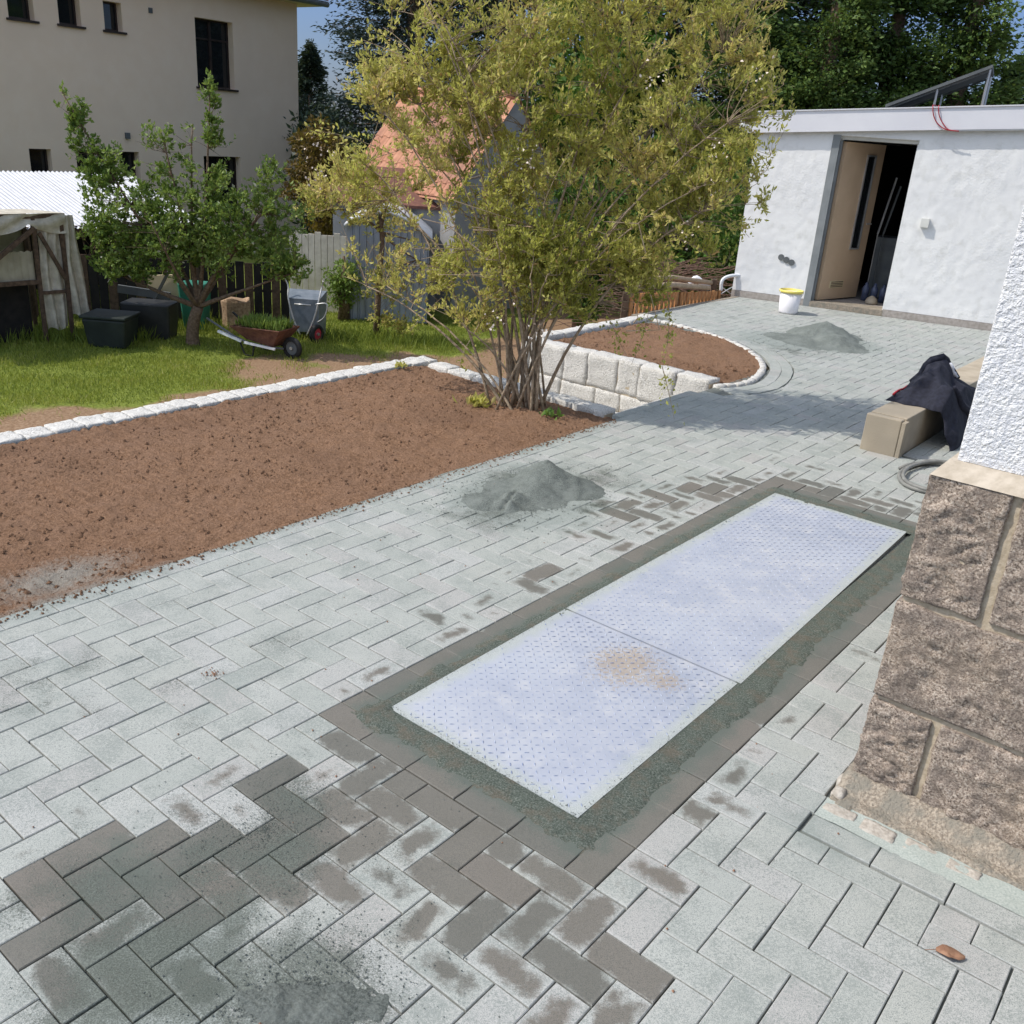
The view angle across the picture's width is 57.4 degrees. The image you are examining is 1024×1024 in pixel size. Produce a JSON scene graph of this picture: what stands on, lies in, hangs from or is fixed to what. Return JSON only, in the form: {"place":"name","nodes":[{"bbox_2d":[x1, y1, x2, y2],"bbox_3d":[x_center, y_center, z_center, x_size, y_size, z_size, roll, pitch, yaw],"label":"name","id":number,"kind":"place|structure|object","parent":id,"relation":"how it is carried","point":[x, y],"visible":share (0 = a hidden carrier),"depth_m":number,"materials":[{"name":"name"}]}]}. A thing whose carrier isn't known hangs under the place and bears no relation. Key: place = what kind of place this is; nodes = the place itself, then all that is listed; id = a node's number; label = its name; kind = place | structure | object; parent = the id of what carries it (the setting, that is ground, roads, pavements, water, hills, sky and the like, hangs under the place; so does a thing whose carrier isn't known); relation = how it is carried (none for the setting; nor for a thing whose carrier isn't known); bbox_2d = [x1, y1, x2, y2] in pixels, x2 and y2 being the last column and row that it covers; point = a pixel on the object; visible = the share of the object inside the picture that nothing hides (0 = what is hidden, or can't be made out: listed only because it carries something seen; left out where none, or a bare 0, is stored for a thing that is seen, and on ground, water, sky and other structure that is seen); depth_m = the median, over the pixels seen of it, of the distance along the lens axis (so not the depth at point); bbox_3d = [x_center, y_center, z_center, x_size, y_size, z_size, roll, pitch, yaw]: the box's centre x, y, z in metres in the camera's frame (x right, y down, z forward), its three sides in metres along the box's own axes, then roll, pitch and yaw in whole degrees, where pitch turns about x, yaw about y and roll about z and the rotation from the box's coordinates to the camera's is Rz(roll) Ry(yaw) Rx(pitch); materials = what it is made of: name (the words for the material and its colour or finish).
{"place":"outdoors","nodes":[
{"label":"outdoors","id":0,"kind":"place"},
{"bbox_2d":[0,134,639,432],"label":"ground","id":1,"kind":"structure","parent":0,"point":[39,414],"depth_m":13.20,"materials":[{"name":"green plant"}]},
{"bbox_2d":[0,209,89,343],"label":"tomato house","id":2,"kind":"structure","parent":1,"relation":"on","point":[60,281],"depth_m":13.39,"materials":[{"name":"grey wood"}]},
{"bbox_2d":[0,170,198,316],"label":"shelter","id":3,"kind":"object","parent":1,"relation":"on","point":[53,191],"visible":0.3,"depth_m":16.13,"materials":[{"name":"white wood"}]},
{"bbox_2d":[79,308,140,348],"bbox_3d":[-5.854,-2.672,13.687,0.670,0.470,0.590,4,22,0],"label":"storage box","id":4,"kind":"object","parent":1,"relation":"on","point":[112,328],"visible":0.98,"depth_m":13.48,"materials":[{"name":"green plastic"}]},
{"bbox_2d":[109,267,181,321],"bbox_3d":[-5.772,-3.390,14.774,1.011,0.992,0.493,4,22,0],"label":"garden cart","id":5,"kind":"object","parent":1,"relation":"on","point":[165,283],"visible":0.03,"depth_m":14.67,"materials":[{"name":"black metal"}]},
{"bbox_2d":[120,298,178,339],"bbox_3d":[-5.523,-2.948,14.321,0.745,0.550,0.445,4,22,0],"label":"tub","id":6,"kind":"object","parent":1,"relation":"on","point":[162,315],"visible":0.64,"depth_m":14.14,"materials":[{"name":"black plastic"}]},
{"bbox_2d":[0,0,329,235],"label":"beige house","id":7,"kind":"structure","parent":1,"relation":"on","point":[125,68],"depth_m":23.58,"materials":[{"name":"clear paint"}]},
{"bbox_2d":[7,0,29,19],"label":"window","id":8,"kind":"structure","parent":7,"relation":"in","point":[19,9],"depth_m":20.96,"materials":[{"name":"black glass"}]},
{"bbox_2d":[29,149,48,171],"bbox_3d":[-11.283,-8.149,22.220,0.080,0.913,0.522,20,27,33],"label":"window","id":9,"kind":"structure","parent":7,"relation":"in","point":[38,157],"depth_m":22.19,"materials":[{"name":"black glass"}]},
{"bbox_2d":[57,0,76,25],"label":"window","id":10,"kind":"structure","parent":7,"relation":"in","point":[66,8],"depth_m":21.77,"materials":[{"name":"black glass"}]},
{"bbox_2d":[76,150,92,171],"bbox_3d":[-10.582,-8.442,23.069,0.080,0.913,0.536,20,27,33],"label":"window","id":11,"kind":"structure","parent":7,"relation":"in","point":[83,153],"depth_m":22.98,"materials":[{"name":"black glass"}]},
{"bbox_2d":[103,1,117,30],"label":"window","id":12,"kind":"structure","parent":7,"relation":"in","point":[110,12],"depth_m":22.55,"materials":[{"name":"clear glass"}]},
{"bbox_2d":[120,152,135,176],"bbox_3d":[-9.891,-8.731,23.906,0.080,0.913,0.551,20,27,33],"label":"window","id":13,"kind":"structure","parent":7,"relation":"in","point":[129,157],"depth_m":23.92,"materials":[{"name":"black glass"}]},
{"bbox_2d":[195,18,229,88],"bbox_3d":[-8.020,-12.141,24.823,0.087,1.624,1.160,20,27,33],"label":"window","id":14,"kind":"structure","parent":7,"relation":"in","point":[212,49],"depth_m":24.86,"materials":[{"name":"black glass"}]},
{"bbox_2d":[204,156,236,212],"bbox_3d":[-8.202,-9.090,26.123,0.087,1.595,1.189,20,27,33],"label":"window","id":15,"kind":"structure","parent":7,"relation":"in","point":[231,163],"depth_m":26.21,"materials":[{"name":"black glass"}]},
{"bbox_2d":[53,67,314,346],"bbox_3d":[-4.616,-4.251,13.402,3.576,3.894,1.461,4,22,0],"label":"apple tree","id":16,"kind":"object","parent":1,"relation":"on","point":[192,242],"visible":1,"depth_m":13.30,"materials":[{"name":"green plant"}]},
{"bbox_2d":[80,254,289,320],"bbox_3d":[-5.369,-3.700,15.563,3.403,1.029,0.074,1,22,-9],"label":"board fence","id":17,"kind":"object","parent":1,"relation":"on","point":[260,297],"visible":0.24,"depth_m":15.55,"materials":[{"name":"brown wood"}]},
{"bbox_2d":[177,280,210,329],"bbox_3d":[-5.103,-3.334,15.096,0.426,0.740,0.396,4,22,0],"label":"plastic bin","id":18,"kind":"object","parent":1,"relation":"on","point":[185,309],"visible":0.26,"depth_m":14.98,"materials":[{"name":"green plastic"}]},
{"bbox_2d":[0,356,437,444],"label":"stone edging","id":19,"kind":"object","parent":1,"relation":"on","point":[78,424],"depth_m":6.17,"materials":[{"name":"stone"}]},
{"bbox_2d":[0,309,451,353],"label":"tall grass","id":20,"kind":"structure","parent":1,"relation":"on","point":[140,333],"depth_m":14.86,"materials":[{"name":"green plant"}]},
{"bbox_2d":[221,297,249,334],"bbox_3d":[-4.436,-3.169,15.037,0.476,0.570,0.340,4,22,0],"label":"chopping block","id":21,"kind":"object","parent":1,"relation":"on","point":[239,307],"depth_m":14.89,"materials":[{"name":"brown wood"}]},
{"bbox_2d":[206,311,301,358],"bbox_3d":[-3.749,-2.580,13.837,1.460,0.495,0.632,14,24,22],"label":"wheelbarrow","id":22,"kind":"object","parent":1,"relation":"on","point":[285,340],"visible":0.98,"depth_m":13.67,"materials":[{"name":"metal"}]},
{"bbox_2d":[235,310,294,330],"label":"grass clippings","id":23,"kind":"object","parent":22,"relation":"on","point":[270,322],"visible":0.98,"depth_m":13.64,"materials":[{"name":"green plant"}]},
{"bbox_2d":[0,366,612,617],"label":"soil bed","id":24,"kind":"object","parent":1,"relation":"on","point":[507,433],"visible":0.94,"depth_m":5.18,"materials":[{"name":"brown soil"}]},
{"bbox_2d":[394,360,407,367],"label":"weed","id":25,"kind":"object","parent":24,"relation":"on","point":[399,364],"visible":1,"depth_m":7.44,"materials":[{"name":"yellow plant"}]},
{"bbox_2d":[452,391,502,407],"bbox_3d":[-0.244,-0.805,6.597,0.293,0.092,0.231,16,25,27],"label":"weed","id":26,"kind":"object","parent":24,"relation":"on","point":[480,400],"visible":1,"depth_m":6.57,"materials":[{"name":"yellow plant"}]},
{"bbox_2d":[298,0,796,425],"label":"flowering shrub","id":27,"kind":"object","parent":24,"relation":"on","point":[561,254],"visible":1,"depth_m":6.11,"materials":[{"name":"green plant"}]},
{"bbox_2d":[538,406,563,419],"bbox_3d":[0.276,-0.690,6.425,0.187,0.072,0.152,16,25,27],"label":"weed","id":28,"kind":"object","parent":24,"relation":"on","point":[548,411],"visible":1,"depth_m":6.43,"materials":[{"name":"green plant"}]},
{"bbox_2d":[285,280,327,342],"bbox_3d":[-3.219,-3.280,14.814,0.802,1.106,0.562,15,24,24],"label":"wheelbarrow","id":29,"kind":"object","parent":1,"relation":"on","point":[308,309],"visible":0.87,"depth_m":14.76,"materials":[{"name":"grey metal"}]},
{"bbox_2d":[279,112,353,236],"bbox_3d":[-4.384,-7.325,21.470,1.939,3.440,2.298,4,22,0],"label":"copper bush","id":30,"kind":"object","parent":1,"relation":"on","point":[323,226],"visible":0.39,"depth_m":20.77,"materials":[{"name":"orange plant"}]},
{"bbox_2d":[289,231,345,312],"bbox_3d":[-3.526,-4.362,17.024,1.025,1.410,0.030,4,22,0],"label":"board screen","id":31,"kind":"object","parent":1,"relation":"on","point":[316,243],"visible":0.45,"depth_m":16.90,"materials":[{"name":"grey wood"}]},
{"bbox_2d":[298,39,340,202],"bbox_3d":[-7.237,-13.674,33.402,3.353,5.880,3.734,11,23,16],"label":"spruce tree","id":32,"kind":"object","parent":1,"relation":"on","point":[311,71],"visible":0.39,"depth_m":32.64,"materials":[{"name":"green plant"}]},
{"bbox_2d":[284,95,372,226],"bbox_3d":[-6.277,-10.912,29.223,4.366,3.993,3.708,-8,25,-28],"label":"evergreen bush","id":33,"kind":"object","parent":1,"relation":"on","point":[309,108],"visible":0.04,"depth_m":27.98,"materials":[{"name":"green plant"}]},
{"bbox_2d":[320,256,365,320],"bbox_3d":[-2.982,-3.959,16.508,0.847,1.137,0.814,4,22,0],"label":"garden bush","id":34,"kind":"object","parent":1,"relation":"on","point":[341,285],"visible":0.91,"depth_m":16.41,"materials":[{"name":"green plant"}]},
{"bbox_2d":[293,168,430,338],"bbox_3d":[-2.331,-4.088,14.887,2.253,2.674,1.029,4,22,0],"label":"young tree","id":35,"kind":"object","parent":1,"relation":"on","point":[379,227],"visible":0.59,"depth_m":14.73,"materials":[{"name":"green plant"}]},
{"bbox_2d":[326,164,440,307],"bbox_3d":[-2.360,-5.379,18.288,2.413,2.500,1.196,2,22,-5],"label":"lean to","id":36,"kind":"object","parent":1,"relation":"on","point":[417,206],"visible":0.07,"depth_m":17.76,"materials":[{"name":"grey wood"}]},
{"bbox_2d":[284,0,486,225],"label":"spruce tree","id":37,"kind":"object","parent":1,"relation":"on","point":[343,32],"visible":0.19,"depth_m":24.75,"materials":[{"name":"green plant"}]},
{"bbox_2d":[344,203,431,323],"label":"metal shed","id":38,"kind":"structure","parent":1,"relation":"on","point":[362,309],"depth_m":16.46,"materials":[{"name":"grey metal"}]},
{"bbox_2d":[359,86,564,312],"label":"tiled outbuilding","id":39,"kind":"structure","parent":1,"relation":"on","point":[384,135],"depth_m":17.91,"materials":[{"name":"tile"}]},
{"bbox_2d":[432,0,568,204],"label":"spruce tree","id":40,"kind":"object","parent":1,"relation":"on","point":[485,9],"visible":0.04,"depth_m":23.26,"materials":[{"name":"green plant"}]},
{"bbox_2d":[282,101,728,284],"bbox_3d":[2.576,-7.787,23.753,16.407,3.994,3.412,4,22,0],"label":"wood","id":41,"kind":"object","parent":1,"relation":"on","point":[334,111],"depth_m":22.96,"materials":[{"name":"green plant"}]},
{"bbox_2d":[428,362,615,417],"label":"retaining wall","id":42,"kind":"structure","parent":1,"relation":"on","point":[578,404],"depth_m":6.98,"materials":[{"name":"stone"}]},
{"bbox_2d":[524,170,638,326],"bbox_3d":[1.192,-4.312,15.745,2.108,2.927,2.344,4,22,0],"label":"garden bush","id":43,"kind":"object","parent":1,"relation":"on","point":[557,194],"visible":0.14,"depth_m":15.30,"materials":[{"name":"green plant"}]},
{"bbox_2d":[536,314,655,339],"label":"retaining wall","id":44,"kind":"structure","parent":1,"relation":"on","point":[587,328],"depth_m":9.58,"materials":[{"name":"stone"}]},
{"bbox_2d":[494,0,704,220],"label":"deciduous tree","id":45,"kind":"object","parent":1,"relation":"on","point":[561,80],"visible":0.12,"depth_m":18.11,"materials":[{"name":"green plant"}]},
{"bbox_2d":[519,336,719,412],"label":"retaining wall","id":46,"kind":"structure","parent":1,"relation":"on","point":[619,383],"depth_m":8.26,"materials":[{"name":"stone"}]},
{"bbox_2d":[548,256,735,327],"bbox_3d":[2.361,-2.924,13.926,3.625,1.797,2.280,12,23,19],"label":"brush heap","id":47,"kind":"object","parent":1,"relation":"on","point":[681,272],"visible":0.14,"depth_m":13.58,"materials":[{"name":"brown wood"}]},
{"bbox_2d":[615,395,673,413],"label":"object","id":48,"kind":"structure","parent":1,"relation":"on","point":[641,405],"depth_m":7.48,"materials":[{"name":"stone"}]},
{"bbox_2d":[583,0,717,273],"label":"spruce tree","id":49,"kind":"object","parent":1,"relation":"on","point":[678,31],"visible":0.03,"depth_m":19.44,"materials":[{"name":"green plant"}]},
{"bbox_2d":[553,320,760,383],"bbox_3d":[1.685,-1.570,8.959,2.010,0.088,2.100,20,27,35],"label":"soil bed","id":50,"kind":"object","parent":1,"relation":"on","point":[691,349],"visible":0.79,"depth_m":8.81,"materials":[{"name":"brown soil"}]},
{"bbox_2d":[620,275,720,317],"bbox_3d":[1.935,-2.024,11.658,0.213,1.859,2.402,20,27,34],"label":"slatted fence","id":51,"kind":"object","parent":1,"relation":"on","point":[711,294],"visible":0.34,"depth_m":11.39,"materials":[{"name":"orange wood"}]},
{"bbox_2d":[606,133,749,312],"bbox_3d":[2.842,-4.528,15.796,2.719,3.511,2.456,11,23,16],"label":"garden bush","id":52,"kind":"object","parent":1,"relation":"on","point":[685,254],"visible":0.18,"depth_m":15.30,"materials":[{"name":"green plant"}]},
{"bbox_2d":[614,0,808,312],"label":"hedge conifer","id":53,"kind":"object","parent":1,"relation":"on","point":[772,21],"visible":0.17,"depth_m":16.37,"materials":[{"name":"green plant"}]},
{"bbox_2d":[645,0,817,258],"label":"spruce tree","id":54,"kind":"object","parent":1,"relation":"on","point":[720,99],"depth_m":19.15,"materials":[{"name":"green plant"}]},
{"bbox_2d":[703,0,906,296],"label":"hedge conifer","id":55,"kind":"object","parent":1,"relation":"on","point":[817,87],"visible":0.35,"depth_m":15.88,"materials":[{"name":"green plant"}]},
{"bbox_2d":[726,0,884,263],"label":"spruce tree","id":56,"kind":"object","parent":1,"relation":"on","point":[816,20],"visible":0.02,"depth_m":18.84,"materials":[{"name":"green plant"}]},
{"bbox_2d":[836,0,964,108],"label":"hedge conifer","id":57,"kind":"object","parent":1,"relation":"on","point":[898,62],"visible":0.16,"depth_m":16.10,"materials":[{"name":"green plant"}]},
{"bbox_2d":[888,0,1023,106],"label":"hedge conifer","id":58,"kind":"object","parent":1,"relation":"on","point":[969,39],"visible":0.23,"depth_m":15.92,"materials":[{"name":"green plant"}]},
{"bbox_2d":[999,45,1023,104],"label":"hedge conifer","id":59,"kind":"object","parent":1,"relation":"on","point":[1014,74],"visible":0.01,"depth_m":16.78,"materials":[{"name":"green plant"}]},
{"bbox_2d":[0,297,1023,1023],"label":"paving","id":60,"kind":"structure","parent":0,"point":[802,915],"depth_m":2.70,"materials":[{"name":"concrete"}]},
{"bbox_2d":[10,647,492,996],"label":"sand grains","id":61,"kind":"object","parent":60,"relation":"on","point":[264,829],"visible":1,"depth_m":2.53},
{"bbox_2d":[0,419,615,622],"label":"soil crumbs","id":62,"kind":"object","parent":60,"relation":"on","point":[176,561],"visible":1,"depth_m":4.44,"materials":[{"name":"brown soil"}]},
{"bbox_2d":[225,939,392,1023],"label":"sand heap","id":63,"kind":"object","parent":60,"relation":"on","point":[337,1003],"visible":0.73,"depth_m":2.05,"materials":[{"name":"grey sand"}]},
{"bbox_2d":[135,841,527,1023],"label":"sand grains","id":64,"kind":"object","parent":60,"relation":"on","point":[313,985],"visible":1,"depth_m":2.13},
{"bbox_2d":[6,452,839,1023],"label":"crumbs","id":65,"kind":"object","parent":60,"relation":"on","point":[398,746],"visible":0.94,"depth_m":3.22,"materials":[{"name":"red plant"}]},
{"bbox_2d":[350,453,671,558],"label":"sand grains","id":66,"kind":"object","parent":60,"relation":"on","point":[522,507],"visible":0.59,"depth_m":4.86},
{"bbox_2d":[435,460,622,531],"bbox_3d":[0.083,-0.138,5.030,1.236,0.171,1.498,20,27,35],"label":"sand heap","id":67,"kind":"object","parent":60,"relation":"on","point":[544,484],"visible":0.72,"depth_m":5.04,"materials":[{"name":"grey sand"}]},
{"bbox_2d":[392,609,736,817],"bbox_3d":[0.201,0.645,3.258,0.780,0.030,0.998,20,27,35],"label":"tread plate","id":68,"kind":"object","parent":60,"relation":"on","point":[576,713],"visible":1,"depth_m":3.18,"materials":[{"name":"metal"}]},
{"bbox_2d":[350,487,915,857],"bbox_3d":[0.867,0.392,3.992,1.012,0.018,3.312,20,27,35],"label":"grit ring","id":69,"kind":"object","parent":60,"relation":"on","point":[625,805],"visible":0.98,"depth_m":3.12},
{"bbox_2d":[567,493,905,683],"bbox_3d":[1.163,0.267,4.364,0.790,0.030,2.013,20,27,35],"label":"tread plate","id":70,"kind":"object","parent":60,"relation":"on","point":[736,596],"visible":1,"depth_m":4.16,"materials":[{"name":"metal"}]},
{"bbox_2d":[370,491,914,831],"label":"sand grains","id":71,"kind":"object","parent":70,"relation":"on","point":[687,715],"visible":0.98,"depth_m":3.28},
{"bbox_2d":[779,288,803,313],"bbox_3d":[3.357,-2.548,11.310,0.288,0.274,0.288,4,22,0],"label":"bucket","id":72,"kind":"object","parent":60,"relation":"on","point":[789,300],"visible":1,"depth_m":11.23,"materials":[{"name":"white plastic"}]},
{"bbox_2d":[705,323,912,364],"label":"sand grains","id":73,"kind":"object","parent":60,"relation":"on","point":[829,349],"visible":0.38,"depth_m":9.53},
{"bbox_2d":[763,321,870,353],"bbox_3d":[3.241,-1.843,9.763,1.480,0.203,2.184,20,27,35],"label":"sand heap","id":74,"kind":"object","parent":60,"relation":"on","point":[826,335],"visible":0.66,"depth_m":9.70,"materials":[{"name":"grey sand"}]},
{"bbox_2d":[830,785,846,798],"bbox_3d":[0.992,0.861,2.845,0.041,0.044,0.054,20,27,33],"label":"pebble","id":75,"kind":"object","parent":60,"relation":"on","point":[838,792],"visible":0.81,"depth_m":2.83,"materials":[{"name":"stone"}]},
{"bbox_2d":[836,773,842,785],"bbox_3d":[1.028,0.839,2.898,0.043,0.043,0.055,16,25,28],"label":"pebble","id":76,"kind":"object","parent":60,"relation":"on","point":[838,779],"visible":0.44,"depth_m":2.89,"materials":[{"name":"stone"}]},
{"bbox_2d":[822,803,857,820],"bbox_3d":[0.973,0.901,2.784,0.098,0.039,0.055,20,27,34],"label":"cobble","id":77,"kind":"object","parent":60,"relation":"on","point":[835,809],"visible":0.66,"depth_m":2.77,"materials":[{"name":"grey stone"}]},
{"bbox_2d":[731,104,1023,330],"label":"white shed","id":78,"kind":"structure","parent":60,"relation":"on","point":[954,220],"depth_m":11.32,"materials":[{"name":"paint"}]},
{"bbox_2d":[815,142,886,299],"bbox_3d":[4.322,-3.670,11.895,0.860,1.890,0.099,-13,28,-36],"label":"door","id":79,"kind":"structure","parent":78,"relation":"in","point":[860,167],"depth_m":11.86,"materials":[{"name":"brown wood"}]},
{"bbox_2d":[860,282,869,300],"bbox_3d":[4.655,-2.907,12.328,0.094,0.230,0.089,4,22,0],"label":"bottle","id":80,"kind":"object","parent":78,"relation":"on","point":[865,292],"visible":0.95,"depth_m":12.30,"materials":[{"name":"plastic"}]},
{"bbox_2d":[865,296,877,304],"bbox_3d":[4.648,-2.742,12.095,0.160,0.105,0.160,4,22,0],"label":"white bag","id":81,"kind":"object","parent":78,"relation":"on","point":[871,300],"visible":1,"depth_m":12.05,"materials":[{"name":"fabric"}]},
{"bbox_2d":[870,283,877,297],"bbox_3d":[4.754,-2.882,12.285,0.094,0.230,0.089,4,22,0],"label":"bottle","id":82,"kind":"object","parent":78,"relation":"on","point":[874,291],"visible":0.73,"depth_m":12.25,"materials":[{"name":"plastic"}]},
{"bbox_2d":[878,284,885,302],"bbox_3d":[4.852,-2.858,12.242,0.094,0.230,0.089,4,22,0],"label":"bottle","id":83,"kind":"object","parent":78,"relation":"on","point":[882,293],"visible":0.92,"depth_m":12.22,"materials":[{"name":"plastic"}]},
{"bbox_2d":[867,178,897,281],"bbox_3d":[4.799,-3.553,12.196,0.116,1.532,0.031,14,24,23],"label":"leaning board","id":84,"kind":"object","parent":78,"relation":"on","point":[889,199],"visible":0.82,"depth_m":12.10,"materials":[{"name":"wood"}]},
{"bbox_2d":[868,235,897,297],"bbox_3d":[5.114,-3.308,12.653,0.450,0.780,0.500,14,24,23],"label":"work cabinet","id":85,"kind":"object","parent":78,"relation":"on","point":[886,256],"visible":0.36,"depth_m":12.45,"materials":[{"name":"grey metal"}]},
{"bbox_2d":[872,186,901,286],"bbox_3d":[4.893,-3.524,12.276,0.116,1.432,0.031,14,24,23],"label":"leaning board","id":86,"kind":"object","parent":78,"relation":"on","point":[891,211],"visible":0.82,"depth_m":12.19,"materials":[{"name":"wood"}]},
{"bbox_2d":[885,65,993,107],"bbox_3d":[5.170,-5.020,11.342,1.060,0.676,1.100,14,24,23],"label":"solar panel","id":87,"kind":"object","parent":78,"relation":"on","point":[961,82],"visible":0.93,"depth_m":11.08,"materials":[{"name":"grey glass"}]},
{"bbox_2d":[932,105,958,131],"bbox_3d":[4.970,-4.504,10.708,0.339,0.272,0.264,14,24,23],"label":"red cable","id":88,"kind":"object","parent":78,"relation":"attached to","point":[940,119],"visible":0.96,"depth_m":10.63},
{"bbox_2d":[859,818,896,847],"bbox_3d":[1.061,0.935,2.716,0.102,0.038,0.062,20,27,34],"label":"cobble","id":89,"kind":"object","parent":60,"relation":"on","point":[872,827],"visible":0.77,"depth_m":2.71,"materials":[{"name":"grey stone"}]},
{"bbox_2d":[814,797,1023,916],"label":"sand wash","id":90,"kind":"object","parent":60,"relation":"on","point":[1008,896],"visible":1,"depth_m":2.60},
{"bbox_2d":[860,356,983,457],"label":"concrete kerb wall","id":91,"kind":"structure","parent":60,"relation":"on","point":[895,429],"depth_m":6.23,"materials":[{"name":"beige concrete"}]},
{"bbox_2d":[886,353,975,451],"bbox_3d":[3.103,-0.843,6.721,0.512,0.574,0.987,20,27,35],"label":"jacket","id":92,"kind":"object","parent":91,"relation":"on","point":[936,384],"visible":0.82,"depth_m":6.47,"materials":[{"name":"blue fabric"}]},
{"bbox_2d":[897,459,946,493],"bbox_3d":[2.626,-0.215,5.747,0.482,0.040,0.683,13,23,20],"label":"garden hose","id":93,"kind":"object","parent":60,"relation":"on","point":[903,480],"visible":0.55,"depth_m":5.78,"materials":[{"name":"grey rubber"}]},
{"bbox_2d":[925,944,964,959],"bbox_3d":[1.063,1.081,2.299,0.095,0.012,0.043,4,22,0],"label":"fallen leaf","id":94,"kind":"object","parent":60,"relation":"on","point":[947,951],"visible":1,"depth_m":2.30,"materials":[{"name":"brown plant"}]},
{"bbox_2d":[297,0,1023,139],"label":"sky","id":95,"kind":"structure","parent":0,"point":[307,17],"materials":[{"name":"blue"}]},
{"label":"terrace","id":96,"kind":"structure","parent":0,"visible":0},
{"bbox_2d":[631,296,738,315],"bbox_3d":[3.074,-2.139,12.820,0.060,1.654,5.600,20,27,35],"label":"terrace edge","id":97,"kind":"object","parent":96,"relation":"attached to","point":[671,308],"visible":0.14,"depth_m":11.33,"materials":[{"name":"concrete"}]},
{"bbox_2d":[650,319,765,387],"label":"curved kerb","id":98,"kind":"structure","parent":96,"relation":"on","point":[758,375],"depth_m":8.64,"materials":[{"name":"stone"}]},
{"bbox_2d":[688,274,740,298],"bbox_3d":[2.649,-2.961,12.281,0.710,0.363,0.192,4,22,0],"label":"garden chair","id":99,"kind":"object","parent":96,"relation":"on","point":[721,288],"visible":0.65,"depth_m":12.23,"materials":[{"name":"white paint"}]},
{"bbox_2d":[903,838,937,853],"bbox_3d":[1.155,0.968,2.652,0.088,0.032,0.057,21,27,35],"label":"cobble","id":100,"kind":"object","parent":96,"relation":"on","point":[909,841],"visible":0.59,"depth_m":2.66,"materials":[{"name":"stone"}]},
{"bbox_2d":[830,207,1023,890],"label":"stone house","id":101,"kind":"structure","parent":96,"relation":"on","point":[937,764],"depth_m":2.58,"materials":[{"name":"stone"}]},
{"bbox_2d":[945,859,981,880],"bbox_3d":[1.246,1.001,2.591,0.091,0.034,0.046,20,27,34],"label":"cobble","id":102,"kind":"object","parent":96,"relation":"on","point":[972,873],"visible":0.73,"depth_m":2.58,"materials":[{"name":"grey stone"}]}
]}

